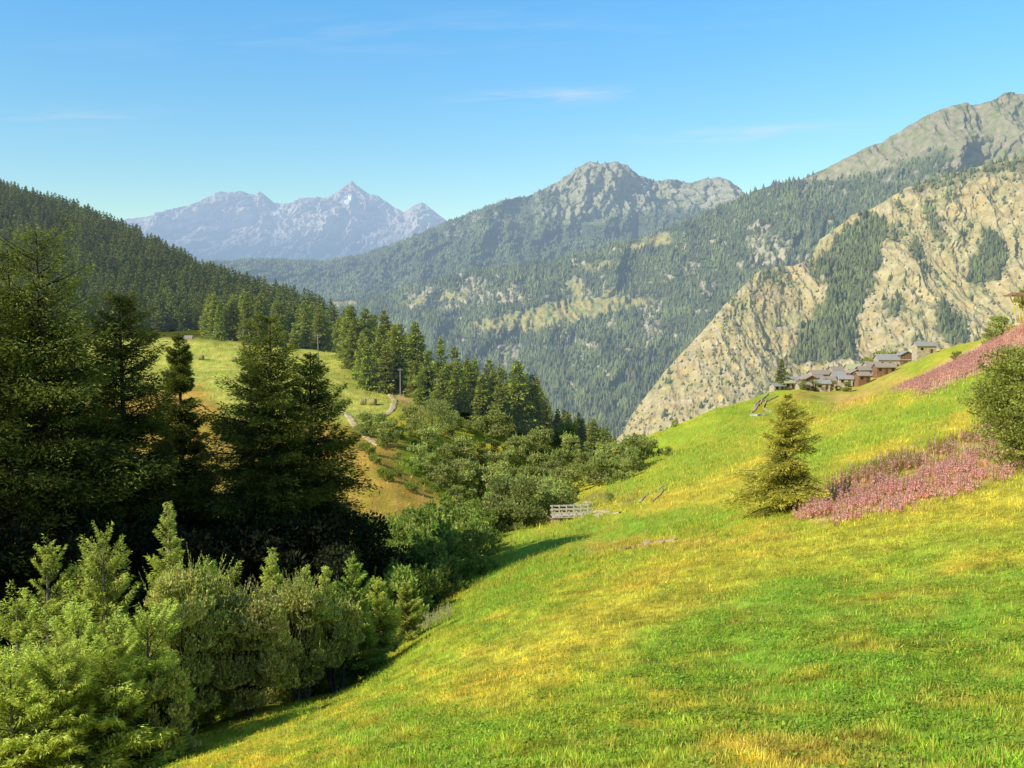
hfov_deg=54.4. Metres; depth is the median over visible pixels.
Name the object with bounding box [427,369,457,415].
conifer tree
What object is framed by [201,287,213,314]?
hill conifer
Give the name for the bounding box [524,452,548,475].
shrub
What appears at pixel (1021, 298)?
shrub
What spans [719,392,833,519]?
lone larch
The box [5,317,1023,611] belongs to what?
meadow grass
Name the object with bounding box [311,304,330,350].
conifer tree
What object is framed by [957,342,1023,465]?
deciduous bush
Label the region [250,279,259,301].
hill conifer
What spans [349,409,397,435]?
willow shrub
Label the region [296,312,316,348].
conifer tree
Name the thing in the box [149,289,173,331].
hill conifer
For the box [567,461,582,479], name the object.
shrub
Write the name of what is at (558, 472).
shrub
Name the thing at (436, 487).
shrub
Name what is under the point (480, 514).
shrub
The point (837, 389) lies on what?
shrub
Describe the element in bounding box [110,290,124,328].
hill conifer
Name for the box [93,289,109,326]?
hill conifer
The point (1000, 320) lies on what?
shrub
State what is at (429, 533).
shrub
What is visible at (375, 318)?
conifer tree
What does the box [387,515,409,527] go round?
shrub
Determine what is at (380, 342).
conifer tree
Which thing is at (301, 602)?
willow bush
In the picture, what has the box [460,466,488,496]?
shrub
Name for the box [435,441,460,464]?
shrub
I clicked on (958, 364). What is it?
fireweed patch
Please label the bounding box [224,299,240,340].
conifer tree
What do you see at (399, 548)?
shrub
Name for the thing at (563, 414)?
conifer tree
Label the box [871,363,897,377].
stone house
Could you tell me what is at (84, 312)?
hill conifer
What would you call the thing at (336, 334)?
conifer tree
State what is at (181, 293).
hill conifer
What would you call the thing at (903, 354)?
stone house
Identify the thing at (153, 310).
hill conifer
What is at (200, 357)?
hay bale
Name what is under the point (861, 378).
stone house
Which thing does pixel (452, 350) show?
conifer tree
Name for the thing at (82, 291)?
hill conifer
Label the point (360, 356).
conifer tree
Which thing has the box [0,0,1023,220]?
sky
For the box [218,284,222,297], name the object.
hill conifer
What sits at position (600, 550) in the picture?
bare ground
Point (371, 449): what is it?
shrub
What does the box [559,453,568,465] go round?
shrub
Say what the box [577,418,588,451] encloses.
conifer tree
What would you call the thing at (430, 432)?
shrub
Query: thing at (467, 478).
shrub
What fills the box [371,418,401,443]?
shrub
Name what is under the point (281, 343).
conifer tree
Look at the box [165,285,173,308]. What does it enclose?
hill conifer
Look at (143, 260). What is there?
hillside forest
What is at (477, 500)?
shrub
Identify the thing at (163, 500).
shrub
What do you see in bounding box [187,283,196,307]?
hill conifer
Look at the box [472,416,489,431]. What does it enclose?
shrub
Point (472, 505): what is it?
shrub
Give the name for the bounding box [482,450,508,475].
shrub
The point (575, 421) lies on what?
conifer tree
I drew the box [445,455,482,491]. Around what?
shrub
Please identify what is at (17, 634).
young larch
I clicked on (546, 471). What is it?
shrub
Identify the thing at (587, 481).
shrub
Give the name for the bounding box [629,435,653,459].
shrub
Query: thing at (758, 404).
stone wall
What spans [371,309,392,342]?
conifer tree
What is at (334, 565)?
shrub
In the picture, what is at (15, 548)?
shrub
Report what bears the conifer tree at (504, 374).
on the ground at (898, 376)
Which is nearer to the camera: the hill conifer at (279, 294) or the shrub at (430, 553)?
the shrub at (430, 553)
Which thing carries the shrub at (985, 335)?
on the ground at (898, 376)
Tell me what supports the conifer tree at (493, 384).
on the ground at (898, 376)
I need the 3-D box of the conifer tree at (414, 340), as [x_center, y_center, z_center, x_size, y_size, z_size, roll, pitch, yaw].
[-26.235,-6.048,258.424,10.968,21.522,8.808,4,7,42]
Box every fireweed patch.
[792,431,1023,526]
[824,419,1008,495]
[891,318,1023,398]
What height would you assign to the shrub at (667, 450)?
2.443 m
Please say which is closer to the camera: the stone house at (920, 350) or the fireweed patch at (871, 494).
the fireweed patch at (871, 494)
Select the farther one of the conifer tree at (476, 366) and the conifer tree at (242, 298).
the conifer tree at (242, 298)
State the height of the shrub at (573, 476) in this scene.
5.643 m
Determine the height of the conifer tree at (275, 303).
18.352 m
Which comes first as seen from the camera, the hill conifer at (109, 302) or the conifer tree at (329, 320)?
the conifer tree at (329, 320)
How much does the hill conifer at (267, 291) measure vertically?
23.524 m
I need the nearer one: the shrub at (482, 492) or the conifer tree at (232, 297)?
the shrub at (482, 492)
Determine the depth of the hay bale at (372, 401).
228.36 m
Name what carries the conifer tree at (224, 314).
on the ground at (898, 376)
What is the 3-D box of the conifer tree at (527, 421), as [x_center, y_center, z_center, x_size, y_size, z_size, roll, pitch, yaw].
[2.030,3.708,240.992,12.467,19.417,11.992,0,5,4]
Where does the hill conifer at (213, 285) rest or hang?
on the ground at (898, 376)
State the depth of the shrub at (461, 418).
223.46 m
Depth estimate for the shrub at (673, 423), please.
332.16 m
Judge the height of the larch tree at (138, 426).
25.895 m
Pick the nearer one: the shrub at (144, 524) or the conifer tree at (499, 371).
the shrub at (144, 524)
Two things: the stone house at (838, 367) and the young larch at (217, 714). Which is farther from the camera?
the stone house at (838, 367)
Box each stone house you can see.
[179,335,193,339]
[768,383,785,391]
[782,379,795,389]
[789,376,799,381]
[794,382,812,389]
[797,374,819,389]
[806,367,830,375]
[814,380,831,391]
[818,376,837,388]
[826,364,845,370]
[829,371,845,385]
[837,375,853,388]
[843,362,861,370]
[845,369,860,383]
[853,372,871,386]
[854,366,872,372]
[861,361,878,375]
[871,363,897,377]
[872,352,910,366]
[896,350,911,364]
[910,342,937,360]
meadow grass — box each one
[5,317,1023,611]
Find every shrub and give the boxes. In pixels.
[0,499,87,651]
[0,509,160,642]
[33,513,181,627]
[52,491,197,608]
[94,475,200,517]
[118,523,238,657]
[134,522,268,639]
[143,485,225,494]
[195,517,276,594]
[213,511,350,599]
[214,481,236,518]
[241,504,373,611]
[274,538,372,624]
[306,510,411,591]
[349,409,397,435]
[356,538,416,615]
[358,441,375,453]
[358,557,441,612]
[360,424,370,435]
[362,564,433,626]
[368,453,381,463]
[370,557,418,610]
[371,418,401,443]
[375,521,411,544]
[376,467,395,480]
[376,536,398,548]
[386,506,415,523]
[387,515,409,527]
[389,544,406,553]
[390,468,401,477]
[391,425,408,438]
[393,452,401,458]
[396,528,416,541]
[398,404,423,428]
[398,542,443,597]
[400,522,457,560]
[404,480,418,491]
[404,509,434,533]
[405,425,415,436]
[405,461,420,473]
[405,526,433,547]
[406,394,460,440]
[406,443,427,464]
[407,499,438,514]
[407,517,500,580]
[408,439,422,451]
[409,558,426,567]
[410,504,464,544]
[411,450,444,476]
[412,563,468,603]
[414,552,466,595]
[417,422,445,452]
[418,475,433,485]
[424,483,439,493]
[424,492,464,510]
[425,460,454,489]
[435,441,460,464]
[435,521,461,542]
[435,535,475,578]
[439,411,471,437]
[439,498,490,528]
[442,499,465,513]
[444,456,470,484]
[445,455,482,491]
[446,484,466,499]
[446,499,493,526]
[448,506,497,531]
[449,466,477,498]
[450,412,463,427]
[451,431,476,460]
[454,444,478,466]
[455,514,494,553]
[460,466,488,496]
[461,515,492,545]
[462,527,502,558]
[466,422,483,435]
[466,499,535,533]
[467,495,485,507]
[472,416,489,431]
[473,447,488,463]
[476,463,502,488]
[476,488,485,500]
[477,437,500,452]
[479,408,513,438]
[481,466,511,493]
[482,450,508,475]
[483,468,571,528]
[485,473,526,499]
[488,477,532,523]
[491,458,512,476]
[501,434,527,462]
[502,447,523,468]
[506,423,517,435]
[508,467,518,477]
[514,464,540,477]
[515,467,540,487]
[518,439,540,458]
[520,475,575,503]
[521,428,552,457]
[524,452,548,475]
[530,486,572,514]
[532,471,579,510]
[534,484,561,521]
[535,465,556,477]
[535,472,572,496]
[537,427,549,442]
[539,460,559,476]
[545,448,567,466]
[548,459,562,469]
[553,468,571,479]
[554,420,581,445]
[558,430,580,459]
[558,438,562,447]
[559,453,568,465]
[560,467,584,493]
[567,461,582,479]
[570,442,587,452]
[573,451,593,465]
[575,455,608,484]
[579,456,615,486]
[580,447,592,460]
[588,453,607,470]
[593,447,610,461]
[595,440,615,462]
[605,492,615,502]
[607,461,622,479]
[609,440,625,469]
[613,457,634,479]
[614,445,644,472]
[617,438,650,465]
[620,432,652,448]
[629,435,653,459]
[647,436,664,455]
[659,447,672,455]
[671,419,677,426]
[798,380,808,388]
[808,379,820,390]
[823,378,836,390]
[835,385,842,390]
[841,381,852,391]
[856,356,873,363]
[861,348,889,362]
[885,349,898,353]
[949,350,963,359]
[980,326,998,343]
[987,314,1012,337]
[1013,287,1023,307]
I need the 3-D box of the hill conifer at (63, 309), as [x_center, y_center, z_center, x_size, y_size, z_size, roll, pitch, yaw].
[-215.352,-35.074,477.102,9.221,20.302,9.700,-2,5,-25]
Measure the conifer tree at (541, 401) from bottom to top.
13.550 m
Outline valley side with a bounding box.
[333,92,1023,435]
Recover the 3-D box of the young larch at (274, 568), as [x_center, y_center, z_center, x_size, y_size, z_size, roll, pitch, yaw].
[-9.119,9.688,38.850,3.444,7.008,2.864,4,6,41]
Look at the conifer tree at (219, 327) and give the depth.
349.47 m
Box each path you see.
[593,509,620,513]
[639,483,668,501]
[752,393,767,410]
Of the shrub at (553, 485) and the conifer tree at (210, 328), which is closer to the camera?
the shrub at (553, 485)
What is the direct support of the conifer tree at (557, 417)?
on the ground at (898, 376)
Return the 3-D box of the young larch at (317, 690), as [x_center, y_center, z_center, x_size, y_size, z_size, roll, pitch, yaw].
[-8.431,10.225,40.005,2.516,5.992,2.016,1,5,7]
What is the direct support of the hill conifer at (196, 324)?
on the ground at (898, 376)
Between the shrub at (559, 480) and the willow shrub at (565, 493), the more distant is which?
the shrub at (559, 480)
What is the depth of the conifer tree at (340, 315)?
369.21 m
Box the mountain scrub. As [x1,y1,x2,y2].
[617,160,1023,441]
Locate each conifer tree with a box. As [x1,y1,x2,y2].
[197,296,216,336]
[199,293,216,337]
[203,291,222,338]
[209,305,228,340]
[219,296,226,307]
[221,304,229,336]
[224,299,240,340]
[229,295,240,319]
[236,312,251,341]
[237,289,254,320]
[237,291,262,344]
[252,293,270,328]
[252,302,266,341]
[260,302,267,328]
[267,300,288,337]
[267,313,287,345]
[268,311,287,347]
[273,301,290,341]
[281,299,291,330]
[284,304,291,323]
[286,304,298,341]
[287,307,303,343]
[292,300,314,343]
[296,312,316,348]
[307,302,316,330]
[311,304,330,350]
[312,312,330,350]
[322,310,332,345]
[325,309,334,337]
[329,317,342,352]
[333,308,345,346]
[334,305,356,358]
[335,305,366,362]
[338,320,360,369]
[351,331,377,383]
[354,338,379,390]
[355,342,370,384]
[356,328,372,361]
[358,308,374,344]
[366,313,376,341]
[369,314,378,330]
[369,328,387,366]
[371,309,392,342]
[371,324,387,380]
[371,345,397,393]
[375,326,407,393]
[382,324,405,352]
[390,323,406,359]
[397,333,426,383]
[398,320,429,393]
[403,354,423,398]
[409,349,442,406]
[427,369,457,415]
[431,336,449,391]
[444,347,467,392]
[449,361,472,413]
[461,357,478,413]
[462,363,478,412]
[467,373,491,425]
[471,356,479,384]
[477,359,500,386]
[478,374,493,414]
[486,366,500,401]
[487,385,507,428]
[494,363,505,400]
[495,382,509,415]
[500,368,508,390]
[501,360,543,434]
[502,371,519,418]
[516,405,525,432]
[522,374,545,436]
[526,377,544,406]
[531,399,543,433]
[533,388,550,424]
[540,397,555,442]
[552,408,563,433]
[560,409,565,420]
[565,414,572,434]
[571,417,577,441]
[576,413,585,429]
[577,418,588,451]
[583,418,599,455]
[597,425,608,452]
[604,426,610,442]
[608,435,613,451]
[773,358,790,389]
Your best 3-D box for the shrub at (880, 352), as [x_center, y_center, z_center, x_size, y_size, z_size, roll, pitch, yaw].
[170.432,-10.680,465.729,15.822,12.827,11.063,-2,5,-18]
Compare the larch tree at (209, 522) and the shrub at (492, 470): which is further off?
the shrub at (492, 470)
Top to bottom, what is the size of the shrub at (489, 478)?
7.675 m
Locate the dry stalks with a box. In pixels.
[408,601,451,637]
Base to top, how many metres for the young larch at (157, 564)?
8.260 m
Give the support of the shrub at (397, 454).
on the ground at (898, 376)
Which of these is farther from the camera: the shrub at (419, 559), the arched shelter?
the arched shelter
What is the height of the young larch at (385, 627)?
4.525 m
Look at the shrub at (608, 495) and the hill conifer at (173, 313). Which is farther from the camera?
the hill conifer at (173, 313)
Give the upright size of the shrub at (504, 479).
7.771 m
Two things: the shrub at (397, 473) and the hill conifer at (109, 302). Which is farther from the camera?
the hill conifer at (109, 302)
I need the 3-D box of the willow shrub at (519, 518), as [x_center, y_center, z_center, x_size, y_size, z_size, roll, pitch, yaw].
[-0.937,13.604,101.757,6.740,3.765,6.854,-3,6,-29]
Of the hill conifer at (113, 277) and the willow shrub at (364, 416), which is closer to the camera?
the willow shrub at (364, 416)
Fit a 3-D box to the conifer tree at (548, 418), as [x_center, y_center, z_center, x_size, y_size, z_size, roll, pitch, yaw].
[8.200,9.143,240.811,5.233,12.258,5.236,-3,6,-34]
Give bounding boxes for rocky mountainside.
[616,156,1023,443]
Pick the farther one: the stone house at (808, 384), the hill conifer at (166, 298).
the hill conifer at (166, 298)
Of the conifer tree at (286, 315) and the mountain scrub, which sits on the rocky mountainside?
the mountain scrub
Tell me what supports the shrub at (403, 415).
on the ground at (898, 376)
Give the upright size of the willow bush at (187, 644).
6.710 m
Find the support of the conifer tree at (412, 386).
on the ground at (898, 376)
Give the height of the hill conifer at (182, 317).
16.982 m
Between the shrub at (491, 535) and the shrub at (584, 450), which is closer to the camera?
the shrub at (491, 535)
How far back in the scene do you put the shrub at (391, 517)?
119.44 m
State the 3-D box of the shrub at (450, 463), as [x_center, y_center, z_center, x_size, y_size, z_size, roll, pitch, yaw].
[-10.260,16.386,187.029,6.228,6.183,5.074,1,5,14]
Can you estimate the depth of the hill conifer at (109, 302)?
487.57 m
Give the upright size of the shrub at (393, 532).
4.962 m
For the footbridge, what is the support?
on the ground at (898, 376)
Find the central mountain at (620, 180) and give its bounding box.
[200,161,743,301]
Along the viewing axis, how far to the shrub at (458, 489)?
170.41 m
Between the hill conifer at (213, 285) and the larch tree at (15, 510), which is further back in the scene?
the hill conifer at (213, 285)
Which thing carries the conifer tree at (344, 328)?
on the ground at (898, 376)
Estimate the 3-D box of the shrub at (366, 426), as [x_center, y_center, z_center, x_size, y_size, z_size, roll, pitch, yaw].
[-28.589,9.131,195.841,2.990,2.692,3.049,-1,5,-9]
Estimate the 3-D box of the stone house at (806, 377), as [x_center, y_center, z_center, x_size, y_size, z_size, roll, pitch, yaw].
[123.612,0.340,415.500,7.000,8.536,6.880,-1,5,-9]
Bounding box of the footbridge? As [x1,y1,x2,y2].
[548,504,592,523]
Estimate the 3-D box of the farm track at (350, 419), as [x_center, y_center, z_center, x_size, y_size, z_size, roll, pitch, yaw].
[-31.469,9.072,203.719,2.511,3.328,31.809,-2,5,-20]
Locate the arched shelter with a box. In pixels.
[1003,292,1023,324]
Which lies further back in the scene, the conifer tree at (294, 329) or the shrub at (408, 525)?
the conifer tree at (294, 329)
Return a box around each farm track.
[344,412,379,445]
[383,391,397,415]
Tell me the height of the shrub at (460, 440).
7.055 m
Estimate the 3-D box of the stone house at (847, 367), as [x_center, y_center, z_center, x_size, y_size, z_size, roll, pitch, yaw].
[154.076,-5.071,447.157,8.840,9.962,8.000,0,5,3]
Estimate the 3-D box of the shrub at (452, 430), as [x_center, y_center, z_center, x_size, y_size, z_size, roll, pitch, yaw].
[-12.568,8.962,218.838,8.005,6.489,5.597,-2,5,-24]
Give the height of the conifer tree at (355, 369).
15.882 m
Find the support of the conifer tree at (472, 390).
on the ground at (898, 376)
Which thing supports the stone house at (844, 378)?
on the ground at (898, 376)
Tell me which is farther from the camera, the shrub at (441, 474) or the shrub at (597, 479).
the shrub at (597, 479)
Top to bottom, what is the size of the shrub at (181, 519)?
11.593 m
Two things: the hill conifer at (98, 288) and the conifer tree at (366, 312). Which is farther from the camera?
the hill conifer at (98, 288)
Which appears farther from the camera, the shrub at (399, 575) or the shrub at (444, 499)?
the shrub at (444, 499)
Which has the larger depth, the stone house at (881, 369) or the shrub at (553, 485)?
the stone house at (881, 369)
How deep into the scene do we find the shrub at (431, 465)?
179.23 m
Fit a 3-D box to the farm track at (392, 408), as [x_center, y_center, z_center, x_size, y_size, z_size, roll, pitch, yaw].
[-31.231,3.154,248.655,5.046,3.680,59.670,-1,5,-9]
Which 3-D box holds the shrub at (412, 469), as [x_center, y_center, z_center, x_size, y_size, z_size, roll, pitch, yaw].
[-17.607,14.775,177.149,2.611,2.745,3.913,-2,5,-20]
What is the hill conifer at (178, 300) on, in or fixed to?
on the ground at (898, 376)
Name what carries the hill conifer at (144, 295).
on the ground at (898, 376)
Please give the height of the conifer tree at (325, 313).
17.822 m
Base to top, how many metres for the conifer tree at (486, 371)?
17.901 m
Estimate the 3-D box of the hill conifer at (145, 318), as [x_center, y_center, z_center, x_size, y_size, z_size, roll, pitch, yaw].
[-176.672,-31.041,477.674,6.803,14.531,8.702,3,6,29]
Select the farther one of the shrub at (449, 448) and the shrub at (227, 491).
the shrub at (449, 448)
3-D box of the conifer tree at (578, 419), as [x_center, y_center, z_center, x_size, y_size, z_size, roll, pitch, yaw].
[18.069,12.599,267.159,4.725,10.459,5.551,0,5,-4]
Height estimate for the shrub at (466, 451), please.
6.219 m
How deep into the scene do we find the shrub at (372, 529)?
71.26 m
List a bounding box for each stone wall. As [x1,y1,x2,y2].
[750,395,777,412]
[762,399,772,412]
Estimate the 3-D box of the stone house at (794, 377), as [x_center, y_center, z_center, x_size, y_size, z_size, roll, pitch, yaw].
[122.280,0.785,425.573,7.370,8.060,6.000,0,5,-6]
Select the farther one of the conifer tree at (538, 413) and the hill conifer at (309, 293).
the hill conifer at (309, 293)
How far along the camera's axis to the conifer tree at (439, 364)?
249.65 m
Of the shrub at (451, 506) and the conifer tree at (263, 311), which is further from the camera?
the conifer tree at (263, 311)
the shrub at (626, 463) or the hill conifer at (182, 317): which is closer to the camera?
the shrub at (626, 463)
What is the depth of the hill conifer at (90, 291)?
479.81 m
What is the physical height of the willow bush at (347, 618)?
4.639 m
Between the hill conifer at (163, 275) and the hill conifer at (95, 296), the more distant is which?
the hill conifer at (163, 275)
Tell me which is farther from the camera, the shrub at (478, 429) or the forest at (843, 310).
the forest at (843, 310)
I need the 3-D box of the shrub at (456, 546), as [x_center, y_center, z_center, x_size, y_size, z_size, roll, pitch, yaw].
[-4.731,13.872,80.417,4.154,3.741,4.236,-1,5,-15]
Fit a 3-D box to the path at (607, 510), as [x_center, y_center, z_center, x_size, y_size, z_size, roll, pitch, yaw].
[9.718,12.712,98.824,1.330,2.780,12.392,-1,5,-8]
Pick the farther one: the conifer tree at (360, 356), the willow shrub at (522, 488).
the conifer tree at (360, 356)
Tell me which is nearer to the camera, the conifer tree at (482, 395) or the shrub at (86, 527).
the shrub at (86, 527)
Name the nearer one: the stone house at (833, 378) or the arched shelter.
the arched shelter
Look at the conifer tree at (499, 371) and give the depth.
276.52 m
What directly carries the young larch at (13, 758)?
on the ground at (898, 376)
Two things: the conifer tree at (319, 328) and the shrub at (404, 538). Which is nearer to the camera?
the shrub at (404, 538)
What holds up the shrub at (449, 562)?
on the ground at (898, 376)
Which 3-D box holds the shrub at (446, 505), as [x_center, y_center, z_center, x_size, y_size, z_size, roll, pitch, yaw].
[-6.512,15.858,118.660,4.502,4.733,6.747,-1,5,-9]
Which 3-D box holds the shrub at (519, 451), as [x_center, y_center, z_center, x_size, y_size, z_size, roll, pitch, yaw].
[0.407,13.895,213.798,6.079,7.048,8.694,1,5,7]
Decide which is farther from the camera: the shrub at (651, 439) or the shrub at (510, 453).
the shrub at (651, 439)
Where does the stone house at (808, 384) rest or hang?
on the ground at (898, 376)
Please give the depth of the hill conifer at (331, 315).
484.94 m
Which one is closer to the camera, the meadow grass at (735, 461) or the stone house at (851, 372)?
the meadow grass at (735, 461)
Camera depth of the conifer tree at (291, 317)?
396.44 m
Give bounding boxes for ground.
[0,216,1023,767]
[568,546,627,555]
[632,538,677,546]
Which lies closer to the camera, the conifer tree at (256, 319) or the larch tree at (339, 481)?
the larch tree at (339, 481)
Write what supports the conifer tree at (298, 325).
on the ground at (898, 376)
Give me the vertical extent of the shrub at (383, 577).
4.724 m
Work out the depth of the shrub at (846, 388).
388.60 m
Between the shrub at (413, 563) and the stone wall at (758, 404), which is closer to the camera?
the shrub at (413, 563)
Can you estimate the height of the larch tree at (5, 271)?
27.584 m
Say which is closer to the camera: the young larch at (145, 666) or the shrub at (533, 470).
the young larch at (145, 666)
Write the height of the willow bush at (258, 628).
5.136 m
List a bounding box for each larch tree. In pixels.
[0,213,184,682]
[0,244,134,648]
[0,281,141,659]
[49,349,116,447]
[62,290,199,636]
[139,333,225,544]
[172,311,353,588]
[200,345,265,542]
[253,351,383,611]
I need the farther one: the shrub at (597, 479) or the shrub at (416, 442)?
the shrub at (416, 442)
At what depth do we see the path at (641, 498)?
105.49 m
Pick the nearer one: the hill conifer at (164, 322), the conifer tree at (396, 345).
the conifer tree at (396, 345)
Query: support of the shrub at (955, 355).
on the ground at (898, 376)
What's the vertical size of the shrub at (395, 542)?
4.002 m
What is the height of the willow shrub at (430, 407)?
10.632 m
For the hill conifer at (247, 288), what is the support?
on the ground at (898, 376)
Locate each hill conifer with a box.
[53,290,68,324]
[73,277,86,308]
[77,291,85,312]
[79,301,94,326]
[84,285,97,326]
[89,286,101,311]
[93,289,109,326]
[94,283,103,308]
[103,289,115,317]
[107,273,117,293]
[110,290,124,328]
[112,282,119,295]
[127,287,138,312]
[131,284,140,305]
[133,304,148,329]
[140,290,151,322]
[141,305,152,329]
[145,282,153,302]
[145,299,154,327]
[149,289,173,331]
[149,300,157,321]
[155,288,173,328]
[158,274,169,297]
[164,289,180,329]
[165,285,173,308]
[175,294,181,312]
[175,300,191,330]
[178,284,190,311]
[181,295,193,327]
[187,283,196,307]
[189,291,197,313]
[192,304,199,329]
[192,304,202,329]
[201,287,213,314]
[211,280,219,293]
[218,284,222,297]
[239,282,251,299]
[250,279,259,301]
[260,279,270,296]
[264,284,273,306]
[268,294,273,315]
[274,285,284,302]
[278,285,287,301]
[298,288,310,311]
[304,289,312,305]
[316,296,324,309]
[327,298,335,314]
[328,309,334,328]
[329,304,338,325]
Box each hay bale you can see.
[198,355,203,359]
[359,398,366,404]
[369,398,376,404]
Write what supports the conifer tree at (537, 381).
on the ground at (898, 376)
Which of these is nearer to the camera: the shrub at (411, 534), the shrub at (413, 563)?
the shrub at (413, 563)
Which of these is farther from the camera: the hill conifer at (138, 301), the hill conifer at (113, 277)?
the hill conifer at (113, 277)
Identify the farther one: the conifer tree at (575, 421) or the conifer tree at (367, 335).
the conifer tree at (367, 335)
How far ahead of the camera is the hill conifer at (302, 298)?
532.49 m
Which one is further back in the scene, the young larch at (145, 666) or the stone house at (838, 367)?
the stone house at (838, 367)
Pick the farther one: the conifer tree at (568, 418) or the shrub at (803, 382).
the shrub at (803, 382)
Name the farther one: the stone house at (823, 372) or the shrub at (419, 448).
the stone house at (823, 372)
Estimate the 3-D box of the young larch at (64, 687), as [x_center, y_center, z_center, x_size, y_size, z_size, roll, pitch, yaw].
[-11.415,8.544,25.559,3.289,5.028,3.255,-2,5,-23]
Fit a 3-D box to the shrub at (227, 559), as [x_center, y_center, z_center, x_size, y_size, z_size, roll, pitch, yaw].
[-19.604,13.239,63.516,8.181,8.604,8.973,1,5,13]
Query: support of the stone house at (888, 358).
on the ground at (898, 376)
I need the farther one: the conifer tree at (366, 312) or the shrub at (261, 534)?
the conifer tree at (366, 312)
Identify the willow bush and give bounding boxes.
[127,657,201,761]
[138,541,248,730]
[201,574,304,715]
[263,566,339,702]
[305,585,368,693]
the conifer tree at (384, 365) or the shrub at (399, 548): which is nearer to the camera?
the shrub at (399, 548)
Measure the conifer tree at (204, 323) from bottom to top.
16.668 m
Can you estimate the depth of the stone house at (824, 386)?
393.55 m
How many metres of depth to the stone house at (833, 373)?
427.65 m
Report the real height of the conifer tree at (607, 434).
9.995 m
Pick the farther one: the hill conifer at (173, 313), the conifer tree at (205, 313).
the hill conifer at (173, 313)
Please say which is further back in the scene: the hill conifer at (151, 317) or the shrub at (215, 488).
the hill conifer at (151, 317)
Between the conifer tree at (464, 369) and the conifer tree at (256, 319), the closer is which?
the conifer tree at (464, 369)
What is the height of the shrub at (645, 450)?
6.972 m
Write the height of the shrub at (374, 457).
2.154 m
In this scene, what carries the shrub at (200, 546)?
on the ground at (898, 376)
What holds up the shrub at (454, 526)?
on the ground at (898, 376)
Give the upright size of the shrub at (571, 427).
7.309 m
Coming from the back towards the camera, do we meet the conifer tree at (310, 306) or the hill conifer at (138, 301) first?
the hill conifer at (138, 301)
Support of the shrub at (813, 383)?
on the ground at (898, 376)
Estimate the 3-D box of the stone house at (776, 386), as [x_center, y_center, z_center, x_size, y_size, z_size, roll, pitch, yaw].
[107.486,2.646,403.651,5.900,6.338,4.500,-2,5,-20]
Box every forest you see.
[0,178,328,309]
[197,160,745,301]
[320,145,952,438]
[630,152,1023,419]
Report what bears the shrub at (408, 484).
on the ground at (898, 376)
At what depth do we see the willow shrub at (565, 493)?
113.15 m
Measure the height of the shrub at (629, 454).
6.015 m
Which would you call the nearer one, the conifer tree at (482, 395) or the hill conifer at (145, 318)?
the conifer tree at (482, 395)
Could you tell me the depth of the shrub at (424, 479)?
171.72 m
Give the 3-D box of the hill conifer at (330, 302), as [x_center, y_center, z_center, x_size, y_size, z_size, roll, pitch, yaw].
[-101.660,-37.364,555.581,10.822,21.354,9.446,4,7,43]
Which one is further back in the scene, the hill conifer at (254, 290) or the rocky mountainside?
the rocky mountainside
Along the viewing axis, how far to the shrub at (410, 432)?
203.57 m
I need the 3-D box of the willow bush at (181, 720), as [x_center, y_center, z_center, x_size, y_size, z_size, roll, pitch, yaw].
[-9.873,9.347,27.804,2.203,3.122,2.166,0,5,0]
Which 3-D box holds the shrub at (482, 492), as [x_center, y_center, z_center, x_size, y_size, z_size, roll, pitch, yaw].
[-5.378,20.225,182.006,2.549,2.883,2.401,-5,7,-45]
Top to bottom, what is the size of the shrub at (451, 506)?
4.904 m
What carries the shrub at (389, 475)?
on the ground at (898, 376)
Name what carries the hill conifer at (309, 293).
on the ground at (898, 376)
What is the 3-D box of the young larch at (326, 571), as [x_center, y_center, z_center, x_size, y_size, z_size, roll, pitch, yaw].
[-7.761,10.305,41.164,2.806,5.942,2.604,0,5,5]
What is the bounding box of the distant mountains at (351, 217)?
[109,180,444,261]
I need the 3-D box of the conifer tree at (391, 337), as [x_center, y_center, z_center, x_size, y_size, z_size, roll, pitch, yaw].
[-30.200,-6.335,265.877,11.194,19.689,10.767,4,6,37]
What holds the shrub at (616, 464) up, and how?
on the ground at (898, 376)
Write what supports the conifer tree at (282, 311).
on the ground at (898, 376)
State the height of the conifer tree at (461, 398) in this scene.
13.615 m
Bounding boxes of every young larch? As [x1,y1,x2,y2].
[0,534,80,688]
[0,580,52,766]
[0,580,183,767]
[0,619,132,767]
[0,627,89,767]
[53,604,189,767]
[60,520,158,691]
[100,596,196,758]
[139,502,214,724]
[196,555,238,725]
[220,560,262,713]
[253,546,309,704]
[280,565,328,702]
[311,566,357,695]
[317,550,391,691]
[356,575,404,666]
[393,582,426,644]
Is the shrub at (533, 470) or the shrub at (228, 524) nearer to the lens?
the shrub at (228, 524)
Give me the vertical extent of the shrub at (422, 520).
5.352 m
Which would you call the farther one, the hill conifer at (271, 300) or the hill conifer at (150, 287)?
the hill conifer at (150, 287)
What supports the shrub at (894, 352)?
on the ground at (898, 376)
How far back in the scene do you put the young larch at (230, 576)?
36.27 m
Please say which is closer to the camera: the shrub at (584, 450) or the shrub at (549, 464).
the shrub at (549, 464)
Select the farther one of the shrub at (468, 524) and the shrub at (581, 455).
the shrub at (581, 455)
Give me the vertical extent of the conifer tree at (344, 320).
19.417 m
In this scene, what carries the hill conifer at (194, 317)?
on the ground at (898, 376)
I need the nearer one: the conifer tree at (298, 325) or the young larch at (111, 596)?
the young larch at (111, 596)
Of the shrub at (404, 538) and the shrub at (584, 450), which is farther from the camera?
the shrub at (584, 450)
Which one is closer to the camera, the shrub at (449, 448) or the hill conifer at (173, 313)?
the shrub at (449, 448)

